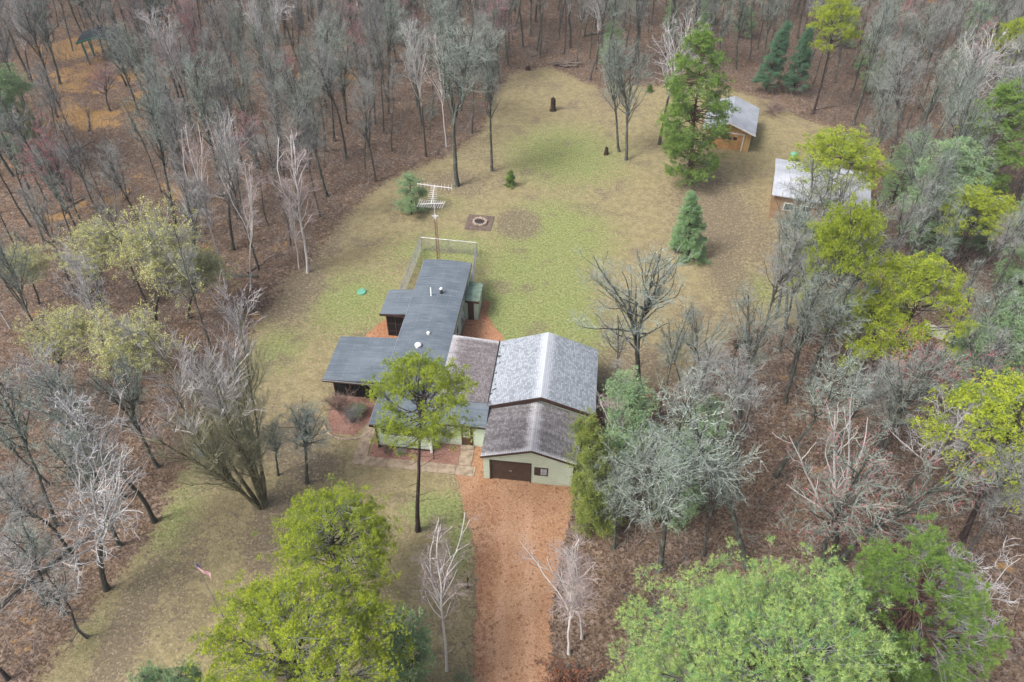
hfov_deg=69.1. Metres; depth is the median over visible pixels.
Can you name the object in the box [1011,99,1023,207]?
bare tree
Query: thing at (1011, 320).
pine tree
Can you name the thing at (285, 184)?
birch tree
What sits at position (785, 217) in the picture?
oak tree
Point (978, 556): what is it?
fallen log
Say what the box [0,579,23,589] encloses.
fallen log
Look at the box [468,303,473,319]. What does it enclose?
door
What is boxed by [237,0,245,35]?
oak tree
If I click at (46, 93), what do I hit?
bare tree
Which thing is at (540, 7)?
bare tree
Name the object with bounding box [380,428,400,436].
window
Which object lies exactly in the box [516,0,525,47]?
aspen tree
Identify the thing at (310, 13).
bare tree
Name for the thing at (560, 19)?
bare tree
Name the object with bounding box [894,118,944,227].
oak tree
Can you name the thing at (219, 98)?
bare tree
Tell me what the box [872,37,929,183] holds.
bare tree
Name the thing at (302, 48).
oak tree
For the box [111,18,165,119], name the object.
oak tree
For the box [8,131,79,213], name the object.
maple tree
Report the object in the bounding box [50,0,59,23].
bare tree
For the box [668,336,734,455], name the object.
bare tree
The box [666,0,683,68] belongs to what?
bare tree
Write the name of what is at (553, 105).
tree stump
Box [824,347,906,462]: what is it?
bare tree
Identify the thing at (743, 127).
garden shed
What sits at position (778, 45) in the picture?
fir tree
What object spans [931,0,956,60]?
bare tree
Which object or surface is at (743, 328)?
oak tree
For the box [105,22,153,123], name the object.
bare tree
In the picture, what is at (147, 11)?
oak tree
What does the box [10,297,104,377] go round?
aspen tree
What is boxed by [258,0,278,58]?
bare tree
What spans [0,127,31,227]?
bare tree
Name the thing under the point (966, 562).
fallen log
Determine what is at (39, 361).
aspen tree
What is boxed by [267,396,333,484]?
oak tree
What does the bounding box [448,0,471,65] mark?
oak tree
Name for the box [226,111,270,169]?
maple tree
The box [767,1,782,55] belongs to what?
bare tree
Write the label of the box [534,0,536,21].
aspen tree
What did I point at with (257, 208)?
fallen log
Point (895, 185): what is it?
pine tree
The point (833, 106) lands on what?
fallen log
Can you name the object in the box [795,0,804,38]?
bare tree
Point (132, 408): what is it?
oak tree
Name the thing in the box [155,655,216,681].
pine tree
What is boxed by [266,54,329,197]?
oak tree
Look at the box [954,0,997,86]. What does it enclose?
oak tree
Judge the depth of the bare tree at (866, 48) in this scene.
89.94 m
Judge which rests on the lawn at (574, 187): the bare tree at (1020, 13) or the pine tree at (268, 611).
the pine tree at (268, 611)
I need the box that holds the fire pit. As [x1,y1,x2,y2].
[464,214,494,230]
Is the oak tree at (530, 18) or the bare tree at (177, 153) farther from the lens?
the oak tree at (530, 18)
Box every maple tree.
[8,101,90,243]
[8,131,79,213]
[19,0,62,64]
[78,60,124,110]
[114,0,147,63]
[142,31,199,97]
[161,0,219,121]
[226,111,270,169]
[263,45,302,117]
[340,2,372,82]
[398,0,430,75]
[471,0,516,83]
[772,390,908,573]
[773,417,907,571]
[834,441,996,566]
[863,322,978,452]
[889,0,924,80]
[948,346,1023,503]
[950,16,1003,124]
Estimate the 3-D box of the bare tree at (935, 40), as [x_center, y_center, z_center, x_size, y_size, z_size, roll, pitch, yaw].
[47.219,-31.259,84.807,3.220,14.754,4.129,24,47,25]
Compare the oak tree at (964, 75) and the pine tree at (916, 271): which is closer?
the pine tree at (916, 271)
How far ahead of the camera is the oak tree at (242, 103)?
79.41 m
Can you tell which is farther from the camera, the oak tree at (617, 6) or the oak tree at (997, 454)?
the oak tree at (617, 6)
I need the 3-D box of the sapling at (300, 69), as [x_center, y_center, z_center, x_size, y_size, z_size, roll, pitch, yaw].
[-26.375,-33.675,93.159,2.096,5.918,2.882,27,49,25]
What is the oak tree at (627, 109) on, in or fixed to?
on the lawn at (574, 187)
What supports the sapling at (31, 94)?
on the ground at (602, 632)
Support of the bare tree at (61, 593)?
on the lawn at (574, 187)
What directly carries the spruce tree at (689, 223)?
on the lawn at (574, 187)
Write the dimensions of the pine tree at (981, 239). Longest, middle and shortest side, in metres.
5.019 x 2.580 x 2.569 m
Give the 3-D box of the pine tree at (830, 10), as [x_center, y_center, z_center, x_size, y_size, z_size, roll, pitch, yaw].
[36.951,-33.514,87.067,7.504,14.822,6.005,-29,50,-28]
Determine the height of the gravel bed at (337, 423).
0.001 m
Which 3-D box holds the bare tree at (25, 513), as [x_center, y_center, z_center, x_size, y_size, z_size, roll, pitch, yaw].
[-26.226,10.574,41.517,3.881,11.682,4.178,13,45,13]
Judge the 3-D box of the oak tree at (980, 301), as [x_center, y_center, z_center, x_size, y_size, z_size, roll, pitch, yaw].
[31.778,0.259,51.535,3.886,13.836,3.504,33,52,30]
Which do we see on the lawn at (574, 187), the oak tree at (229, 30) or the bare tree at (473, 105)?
the bare tree at (473, 105)
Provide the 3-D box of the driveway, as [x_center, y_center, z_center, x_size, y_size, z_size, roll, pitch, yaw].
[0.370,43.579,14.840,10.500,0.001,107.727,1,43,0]
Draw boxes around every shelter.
[76,26,119,64]
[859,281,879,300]
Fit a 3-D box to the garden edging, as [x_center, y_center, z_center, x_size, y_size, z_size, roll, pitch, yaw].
[-12.122,6.695,54.196,3.749,0.130,1.316,5,43,5]
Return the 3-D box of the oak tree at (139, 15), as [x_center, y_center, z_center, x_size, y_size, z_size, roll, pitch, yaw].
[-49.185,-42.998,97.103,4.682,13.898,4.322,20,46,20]
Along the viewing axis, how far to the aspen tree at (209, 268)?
60.54 m
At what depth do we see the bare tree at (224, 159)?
61.33 m
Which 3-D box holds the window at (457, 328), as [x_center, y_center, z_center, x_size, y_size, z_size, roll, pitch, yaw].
[-4.391,-0.850,59.815,0.065,1.140,0.840,5,43,5]
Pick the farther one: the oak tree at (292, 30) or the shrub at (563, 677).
the oak tree at (292, 30)
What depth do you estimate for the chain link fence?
69.15 m
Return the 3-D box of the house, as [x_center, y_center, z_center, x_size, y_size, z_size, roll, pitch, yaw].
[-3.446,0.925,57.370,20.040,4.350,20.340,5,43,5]
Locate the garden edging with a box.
[323,424,371,440]
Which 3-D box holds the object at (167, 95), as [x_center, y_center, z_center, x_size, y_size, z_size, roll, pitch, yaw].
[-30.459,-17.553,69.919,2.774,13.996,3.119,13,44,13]
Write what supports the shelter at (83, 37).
on the ground at (602, 632)
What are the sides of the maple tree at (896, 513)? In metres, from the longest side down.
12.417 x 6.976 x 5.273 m
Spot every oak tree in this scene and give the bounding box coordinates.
[0,120,14,176]
[0,223,61,364]
[0,359,61,527]
[7,0,70,84]
[12,422,121,547]
[13,361,126,499]
[58,0,105,55]
[69,351,160,468]
[88,23,140,116]
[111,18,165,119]
[118,0,154,60]
[121,77,185,226]
[131,53,179,155]
[141,0,158,42]
[142,0,160,29]
[145,0,181,78]
[175,44,227,196]
[209,48,263,153]
[222,3,230,52]
[225,0,248,95]
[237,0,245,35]
[242,15,273,108]
[252,0,270,72]
[255,417,291,475]
[258,40,291,133]
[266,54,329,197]
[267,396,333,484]
[278,73,310,164]
[281,0,287,38]
[285,0,293,49]
[292,29,320,136]
[306,11,351,141]
[317,34,366,123]
[333,0,359,69]
[374,0,416,76]
[379,0,402,113]
[380,0,418,107]
[393,4,430,127]
[412,0,461,108]
[421,0,447,64]
[422,8,507,187]
[430,0,447,85]
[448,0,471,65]
[462,14,506,171]
[467,0,477,55]
[497,0,513,64]
[506,0,520,54]
[526,0,534,36]
[531,0,544,51]
[556,0,566,31]
[566,243,694,389]
[583,449,641,550]
[592,402,708,573]
[595,33,638,151]
[596,36,657,160]
[599,0,631,73]
[622,0,627,29]
[626,0,661,61]
[635,358,771,570]
[653,315,687,405]
[674,297,737,414]
[678,0,717,68]
[697,441,761,556]
[716,279,800,416]
[719,0,727,51]
[727,0,754,69]
[755,0,786,70]
[765,206,821,317]
[767,193,826,352]
[769,346,882,477]
[770,178,832,328]
[773,258,858,403]
[800,0,813,46]
[803,274,877,388]
[822,194,901,331]
[834,0,866,82]
[845,235,903,296]
[852,0,891,65]
[852,0,921,125]
[859,0,873,44]
[863,79,902,192]
[863,343,969,479]
[865,33,915,157]
[883,10,918,106]
[891,137,963,248]
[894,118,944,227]
[900,2,950,120]
[900,149,973,267]
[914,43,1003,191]
[917,46,973,134]
[918,47,986,177]
[929,269,1023,417]
[932,0,969,74]
[936,70,997,216]
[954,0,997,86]
[967,76,1023,159]
[975,372,1023,491]
[980,0,1020,68]
[983,206,1023,305]
[989,65,1023,170]
[1000,1,1022,79]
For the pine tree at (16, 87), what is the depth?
76.55 m
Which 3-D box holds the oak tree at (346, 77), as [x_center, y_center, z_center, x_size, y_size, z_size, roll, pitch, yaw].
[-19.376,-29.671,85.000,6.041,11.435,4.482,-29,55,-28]
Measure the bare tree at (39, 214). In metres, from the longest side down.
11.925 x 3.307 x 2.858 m
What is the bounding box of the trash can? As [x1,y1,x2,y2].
[790,151,797,160]
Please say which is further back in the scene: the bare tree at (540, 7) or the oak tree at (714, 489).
the bare tree at (540, 7)
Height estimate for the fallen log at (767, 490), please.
0.924 m
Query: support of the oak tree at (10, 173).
on the ground at (602, 632)
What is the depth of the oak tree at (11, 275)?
53.32 m
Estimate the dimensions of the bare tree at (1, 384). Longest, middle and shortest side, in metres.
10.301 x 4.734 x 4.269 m
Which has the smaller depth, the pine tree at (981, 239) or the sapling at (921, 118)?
the pine tree at (981, 239)
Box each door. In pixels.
[462,428,471,444]
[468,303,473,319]
[491,461,529,481]
[710,131,742,150]
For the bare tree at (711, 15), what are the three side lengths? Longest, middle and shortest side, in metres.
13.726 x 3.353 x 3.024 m
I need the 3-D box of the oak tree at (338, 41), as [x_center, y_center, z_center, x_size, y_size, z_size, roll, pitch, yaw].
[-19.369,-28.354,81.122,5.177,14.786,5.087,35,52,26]
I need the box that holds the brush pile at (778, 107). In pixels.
[755,95,801,115]
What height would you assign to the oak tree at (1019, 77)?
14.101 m
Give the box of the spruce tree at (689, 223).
[666,190,711,265]
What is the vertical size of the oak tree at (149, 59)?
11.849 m
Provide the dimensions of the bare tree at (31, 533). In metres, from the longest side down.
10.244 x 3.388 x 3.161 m
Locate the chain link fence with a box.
[399,237,476,289]
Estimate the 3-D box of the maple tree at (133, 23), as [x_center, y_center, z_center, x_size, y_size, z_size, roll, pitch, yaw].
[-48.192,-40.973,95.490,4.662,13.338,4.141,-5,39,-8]
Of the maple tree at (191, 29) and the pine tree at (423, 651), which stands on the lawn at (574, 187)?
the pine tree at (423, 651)
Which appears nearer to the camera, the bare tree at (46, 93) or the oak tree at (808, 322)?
the oak tree at (808, 322)
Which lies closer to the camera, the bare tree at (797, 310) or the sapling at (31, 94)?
the bare tree at (797, 310)
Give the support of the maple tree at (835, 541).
on the ground at (602, 632)
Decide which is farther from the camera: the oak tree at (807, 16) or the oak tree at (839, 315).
the oak tree at (807, 16)
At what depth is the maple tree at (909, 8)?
93.07 m
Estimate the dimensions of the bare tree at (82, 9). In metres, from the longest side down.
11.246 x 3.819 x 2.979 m
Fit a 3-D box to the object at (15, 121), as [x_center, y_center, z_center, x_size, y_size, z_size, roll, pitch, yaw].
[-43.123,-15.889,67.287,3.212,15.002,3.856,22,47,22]
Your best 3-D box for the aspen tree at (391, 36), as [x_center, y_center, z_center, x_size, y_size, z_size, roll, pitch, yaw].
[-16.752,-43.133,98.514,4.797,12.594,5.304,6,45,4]
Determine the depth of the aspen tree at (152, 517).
41.58 m
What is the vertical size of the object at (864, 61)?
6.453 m
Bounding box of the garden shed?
[703,96,759,151]
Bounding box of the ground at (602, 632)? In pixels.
[0,0,1023,681]
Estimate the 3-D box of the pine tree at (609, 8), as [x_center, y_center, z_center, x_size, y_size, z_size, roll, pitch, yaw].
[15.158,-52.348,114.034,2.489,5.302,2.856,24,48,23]
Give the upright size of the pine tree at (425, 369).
14.094 m
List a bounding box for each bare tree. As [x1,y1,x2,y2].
[0,15,23,109]
[0,28,29,112]
[0,46,34,150]
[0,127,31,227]
[0,131,29,188]
[0,378,20,405]
[0,458,80,566]
[1,0,58,117]
[14,177,78,295]
[26,59,72,170]
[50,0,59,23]
[56,0,73,50]
[68,0,83,32]
[75,0,93,50]
[75,0,127,86]
[87,137,143,240]
[102,0,129,60]
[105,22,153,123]
[107,275,284,509]
[117,1,129,36]
[120,0,154,66]
[135,56,179,176]
[143,79,187,175]
[149,92,205,236]
[155,19,197,144]
[161,170,221,283]
[162,0,199,78]
[194,23,243,163]
[197,1,203,37]
[202,0,238,93]
[207,78,241,182]
[207,138,259,270]
[218,0,245,76]
[250,45,289,171]
[257,79,302,198]
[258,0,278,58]
[266,0,298,64]
[276,95,317,225]
[285,0,307,79]
[290,109,327,216]
[298,42,347,158]
[301,0,317,47]
[306,0,328,64]
[307,9,336,108]
[323,0,348,111]
[341,46,386,146]
[344,74,382,181]
[351,0,395,102]
[357,0,388,124]
[364,13,388,132]
[437,0,460,92]
[445,0,464,74]
[456,10,498,133]
[478,0,491,71]
[513,0,525,32]
[533,0,553,57]
[558,0,563,39]
[571,0,596,61]
[589,0,615,79]
[622,0,649,76]
[651,0,658,25]
[661,0,690,56]
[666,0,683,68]
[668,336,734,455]
[680,0,694,43]
[681,3,686,33]
[702,0,721,62]
[710,342,781,500]
[750,224,815,358]
[757,1,774,49]
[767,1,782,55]
[782,239,844,376]
[789,0,835,84]
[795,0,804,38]
[798,171,868,319]
[810,1,826,61]
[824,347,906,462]
[850,4,891,96]
[857,0,899,105]
[859,32,897,135]
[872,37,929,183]
[905,1,960,129]
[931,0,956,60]
[932,321,1023,453]
[940,437,1023,577]
[946,200,1023,318]
[981,30,1023,146]
[984,0,1023,100]
[993,58,1023,173]
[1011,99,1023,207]
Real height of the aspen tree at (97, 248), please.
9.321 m
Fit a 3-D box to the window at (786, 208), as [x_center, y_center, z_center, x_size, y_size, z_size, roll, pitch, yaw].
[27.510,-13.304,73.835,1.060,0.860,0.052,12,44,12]
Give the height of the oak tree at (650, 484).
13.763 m
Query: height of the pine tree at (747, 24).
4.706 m
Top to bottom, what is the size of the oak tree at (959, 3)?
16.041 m
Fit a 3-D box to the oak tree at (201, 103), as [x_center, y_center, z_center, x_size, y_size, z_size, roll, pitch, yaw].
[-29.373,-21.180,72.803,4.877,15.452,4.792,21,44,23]
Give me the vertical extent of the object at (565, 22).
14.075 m
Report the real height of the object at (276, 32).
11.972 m
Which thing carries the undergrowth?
on the ground at (602, 632)
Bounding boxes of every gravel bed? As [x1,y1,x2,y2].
[328,395,376,435]
[369,435,460,464]
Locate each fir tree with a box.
[749,20,793,91]
[780,24,814,94]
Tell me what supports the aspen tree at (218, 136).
on the ground at (602, 632)
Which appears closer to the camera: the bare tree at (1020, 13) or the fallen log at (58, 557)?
the fallen log at (58, 557)
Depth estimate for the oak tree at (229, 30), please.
103.21 m
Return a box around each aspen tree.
[0,0,26,69]
[0,0,33,82]
[0,335,96,482]
[0,500,47,605]
[0,591,31,681]
[1,231,53,303]
[2,436,152,592]
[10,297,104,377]
[42,213,142,310]
[45,376,172,523]
[50,236,121,379]
[71,293,200,404]
[103,192,210,326]
[130,5,197,126]
[162,241,238,318]
[170,175,221,257]
[198,99,255,250]
[235,0,275,75]
[256,0,295,76]
[374,0,402,61]
[394,13,432,156]
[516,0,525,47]
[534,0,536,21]
[554,0,572,47]
[585,0,607,69]
[645,6,712,144]
[879,386,1002,504]
[909,536,1022,677]
[940,22,1023,123]
[942,40,1000,147]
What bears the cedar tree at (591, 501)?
on the ground at (602, 632)
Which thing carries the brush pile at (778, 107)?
on the lawn at (574, 187)
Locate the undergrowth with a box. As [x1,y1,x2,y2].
[0,0,1023,681]
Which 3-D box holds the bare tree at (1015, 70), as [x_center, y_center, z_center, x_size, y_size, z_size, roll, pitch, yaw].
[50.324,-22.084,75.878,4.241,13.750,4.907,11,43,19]
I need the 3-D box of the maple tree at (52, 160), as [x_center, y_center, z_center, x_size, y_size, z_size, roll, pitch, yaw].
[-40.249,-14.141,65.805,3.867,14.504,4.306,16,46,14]
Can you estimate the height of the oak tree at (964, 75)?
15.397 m
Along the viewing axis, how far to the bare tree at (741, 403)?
44.03 m
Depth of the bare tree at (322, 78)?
75.84 m
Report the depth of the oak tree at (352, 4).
95.32 m
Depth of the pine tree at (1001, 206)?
62.47 m
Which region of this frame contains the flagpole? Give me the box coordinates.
[194,562,223,616]
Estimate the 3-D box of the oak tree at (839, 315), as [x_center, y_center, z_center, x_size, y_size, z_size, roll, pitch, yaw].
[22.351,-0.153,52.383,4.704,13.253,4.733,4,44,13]
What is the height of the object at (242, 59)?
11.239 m
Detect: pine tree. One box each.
[0,62,48,154]
[125,660,183,681]
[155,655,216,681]
[181,561,416,681]
[252,473,405,636]
[360,348,482,532]
[371,603,439,681]
[391,170,429,214]
[504,169,515,188]
[575,426,641,510]
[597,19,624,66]
[597,365,671,461]
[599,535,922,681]
[606,0,613,15]
[646,84,653,92]
[649,431,708,534]
[653,21,741,187]
[663,0,680,38]
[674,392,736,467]
[696,0,715,29]
[700,0,722,22]
[733,6,757,36]
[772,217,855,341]
[785,189,901,388]
[787,123,897,219]
[806,0,862,113]
[814,511,1014,681]
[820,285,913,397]
[838,16,861,47]
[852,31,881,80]
[859,247,981,409]
[861,55,892,94]
[874,128,932,202]
[884,134,994,257]
[907,363,1023,542]
[934,177,1023,279]
[936,76,1023,207]
[947,290,1023,410]
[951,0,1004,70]
[970,212,1003,255]
[982,16,1023,120]
[990,209,1023,306]
[992,324,1023,363]
[1006,193,1023,232]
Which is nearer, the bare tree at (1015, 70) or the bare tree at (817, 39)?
the bare tree at (1015, 70)
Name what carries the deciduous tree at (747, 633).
on the ground at (602, 632)
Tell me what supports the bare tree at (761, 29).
on the ground at (602, 632)
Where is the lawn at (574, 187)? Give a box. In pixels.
[12,61,883,681]
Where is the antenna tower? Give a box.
[417,182,451,258]
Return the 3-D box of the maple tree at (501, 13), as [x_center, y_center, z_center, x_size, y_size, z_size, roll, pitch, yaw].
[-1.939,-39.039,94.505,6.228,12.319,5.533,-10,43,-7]
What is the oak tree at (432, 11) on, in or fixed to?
on the ground at (602, 632)
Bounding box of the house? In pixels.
[322,259,597,486]
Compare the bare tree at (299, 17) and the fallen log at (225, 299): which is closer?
the fallen log at (225, 299)
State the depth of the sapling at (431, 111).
84.52 m
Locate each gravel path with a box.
[365,318,397,337]
[461,300,503,340]
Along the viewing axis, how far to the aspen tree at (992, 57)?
77.73 m
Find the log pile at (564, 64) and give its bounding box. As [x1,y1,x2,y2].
[548,58,581,67]
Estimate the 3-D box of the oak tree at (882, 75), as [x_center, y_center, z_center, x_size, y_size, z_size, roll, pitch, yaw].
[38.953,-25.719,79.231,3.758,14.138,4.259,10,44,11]
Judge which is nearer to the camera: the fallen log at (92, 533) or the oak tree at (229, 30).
the fallen log at (92, 533)
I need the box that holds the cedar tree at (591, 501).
[560,406,625,540]
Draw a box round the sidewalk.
[352,425,475,476]
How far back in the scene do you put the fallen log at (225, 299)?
64.39 m
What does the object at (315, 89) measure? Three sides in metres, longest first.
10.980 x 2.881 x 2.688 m
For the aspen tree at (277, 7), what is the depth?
90.05 m
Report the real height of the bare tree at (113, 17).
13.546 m
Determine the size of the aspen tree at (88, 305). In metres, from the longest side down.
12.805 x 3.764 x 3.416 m
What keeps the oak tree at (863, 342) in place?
on the ground at (602, 632)
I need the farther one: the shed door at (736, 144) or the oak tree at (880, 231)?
the shed door at (736, 144)
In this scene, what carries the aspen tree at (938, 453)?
on the ground at (602, 632)
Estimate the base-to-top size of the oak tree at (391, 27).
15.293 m
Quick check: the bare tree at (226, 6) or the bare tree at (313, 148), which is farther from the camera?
the bare tree at (226, 6)
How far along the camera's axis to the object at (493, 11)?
89.45 m
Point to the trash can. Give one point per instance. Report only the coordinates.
(792, 153)
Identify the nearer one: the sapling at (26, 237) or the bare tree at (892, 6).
the sapling at (26, 237)
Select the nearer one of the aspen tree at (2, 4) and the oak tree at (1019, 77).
the oak tree at (1019, 77)
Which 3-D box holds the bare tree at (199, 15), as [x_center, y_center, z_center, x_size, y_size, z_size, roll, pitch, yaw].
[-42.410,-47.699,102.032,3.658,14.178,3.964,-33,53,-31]
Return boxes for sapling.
[11,226,47,280]
[29,83,55,126]
[51,219,65,252]
[292,49,305,86]
[317,130,328,173]
[421,92,442,137]
[844,560,883,601]
[879,100,904,135]
[882,83,897,122]
[917,96,934,128]
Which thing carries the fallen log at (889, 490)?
on the ground at (602, 632)
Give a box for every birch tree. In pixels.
[0,310,11,328]
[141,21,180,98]
[167,118,226,288]
[215,162,265,290]
[262,125,323,273]
[279,198,312,268]
[404,513,483,671]
[414,30,446,147]
[513,525,599,654]
[522,545,608,639]
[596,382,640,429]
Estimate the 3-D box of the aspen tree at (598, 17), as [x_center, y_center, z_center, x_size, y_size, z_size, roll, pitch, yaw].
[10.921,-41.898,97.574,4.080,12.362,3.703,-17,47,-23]
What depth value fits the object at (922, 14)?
100.75 m
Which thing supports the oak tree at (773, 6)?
on the ground at (602, 632)
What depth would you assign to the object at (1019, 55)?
82.20 m
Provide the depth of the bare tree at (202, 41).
74.76 m
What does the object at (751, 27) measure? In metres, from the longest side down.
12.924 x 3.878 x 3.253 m
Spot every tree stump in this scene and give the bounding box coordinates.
[549,96,556,111]
[603,146,608,155]
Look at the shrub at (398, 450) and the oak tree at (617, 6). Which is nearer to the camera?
the shrub at (398, 450)
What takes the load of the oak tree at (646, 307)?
on the lawn at (574, 187)
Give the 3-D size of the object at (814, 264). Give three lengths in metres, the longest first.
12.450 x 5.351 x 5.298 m
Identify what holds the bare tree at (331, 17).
on the ground at (602, 632)
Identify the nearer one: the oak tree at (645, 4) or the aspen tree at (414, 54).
the aspen tree at (414, 54)
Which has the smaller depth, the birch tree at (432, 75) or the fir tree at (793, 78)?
the birch tree at (432, 75)
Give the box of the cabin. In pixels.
[769,158,870,224]
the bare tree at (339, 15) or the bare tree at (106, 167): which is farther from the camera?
the bare tree at (339, 15)
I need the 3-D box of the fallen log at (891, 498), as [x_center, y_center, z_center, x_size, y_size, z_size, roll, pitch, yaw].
[25.863,10.438,49.930,4.353,1.007,1.426,21,47,21]
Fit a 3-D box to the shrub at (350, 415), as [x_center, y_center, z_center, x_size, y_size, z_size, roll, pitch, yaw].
[-11.718,5.371,54.453,1.782,1.800,1.928,5,43,4]
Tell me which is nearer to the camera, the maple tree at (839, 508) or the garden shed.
the maple tree at (839, 508)
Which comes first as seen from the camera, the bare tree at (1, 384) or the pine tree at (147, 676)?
the pine tree at (147, 676)
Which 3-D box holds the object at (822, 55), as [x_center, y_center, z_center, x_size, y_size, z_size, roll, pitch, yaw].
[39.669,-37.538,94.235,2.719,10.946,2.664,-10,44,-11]
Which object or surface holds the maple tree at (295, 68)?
on the ground at (602, 632)
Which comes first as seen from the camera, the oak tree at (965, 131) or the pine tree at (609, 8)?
the oak tree at (965, 131)
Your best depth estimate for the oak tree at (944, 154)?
64.05 m
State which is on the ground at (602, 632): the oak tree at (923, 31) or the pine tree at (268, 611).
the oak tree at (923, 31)
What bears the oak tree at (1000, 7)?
on the ground at (602, 632)
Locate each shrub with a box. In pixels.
[319,384,359,413]
[341,404,363,424]
[349,401,367,416]
[378,442,390,458]
[393,447,406,454]
[450,662,483,681]
[530,650,602,681]
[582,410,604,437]
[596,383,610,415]
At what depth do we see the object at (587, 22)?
108.03 m
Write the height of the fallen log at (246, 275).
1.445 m
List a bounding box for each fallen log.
[0,547,73,613]
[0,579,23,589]
[44,198,83,219]
[67,505,131,554]
[84,102,89,130]
[197,269,257,277]
[207,188,261,209]
[223,298,262,309]
[247,247,292,272]
[331,140,363,152]
[621,585,707,635]
[763,471,797,493]
[811,98,850,110]
[836,462,941,508]
[862,487,927,514]
[921,560,988,569]
[943,527,985,561]
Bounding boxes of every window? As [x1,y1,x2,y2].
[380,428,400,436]
[456,323,458,334]
[534,467,547,475]
[782,202,794,210]
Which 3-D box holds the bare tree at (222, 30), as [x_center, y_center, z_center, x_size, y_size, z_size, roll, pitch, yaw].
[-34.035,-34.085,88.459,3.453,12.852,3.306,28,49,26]
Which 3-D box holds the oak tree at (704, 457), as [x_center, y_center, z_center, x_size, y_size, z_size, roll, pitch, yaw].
[11.541,7.870,43.181,7.615,14.922,7.662,-30,43,-16]
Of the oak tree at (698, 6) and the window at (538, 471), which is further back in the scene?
the oak tree at (698, 6)
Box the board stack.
[922,322,960,347]
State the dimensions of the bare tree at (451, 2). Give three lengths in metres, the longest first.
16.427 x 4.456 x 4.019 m
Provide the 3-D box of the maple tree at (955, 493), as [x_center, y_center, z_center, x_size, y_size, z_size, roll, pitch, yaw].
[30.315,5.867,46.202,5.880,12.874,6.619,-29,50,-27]
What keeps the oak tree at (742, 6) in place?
on the ground at (602, 632)
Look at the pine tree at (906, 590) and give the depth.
33.21 m
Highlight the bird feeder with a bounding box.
[731,339,743,362]
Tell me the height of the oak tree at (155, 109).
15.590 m
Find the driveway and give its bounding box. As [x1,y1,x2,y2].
[454,446,581,681]
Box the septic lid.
[357,288,365,294]
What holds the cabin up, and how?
on the lawn at (574, 187)
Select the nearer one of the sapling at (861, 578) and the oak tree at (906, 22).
the sapling at (861, 578)
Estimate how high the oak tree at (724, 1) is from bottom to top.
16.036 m
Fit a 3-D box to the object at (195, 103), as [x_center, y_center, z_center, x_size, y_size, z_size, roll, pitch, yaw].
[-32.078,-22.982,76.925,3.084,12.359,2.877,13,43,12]
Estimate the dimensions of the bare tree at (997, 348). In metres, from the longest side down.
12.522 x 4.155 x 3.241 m
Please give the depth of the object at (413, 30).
89.82 m

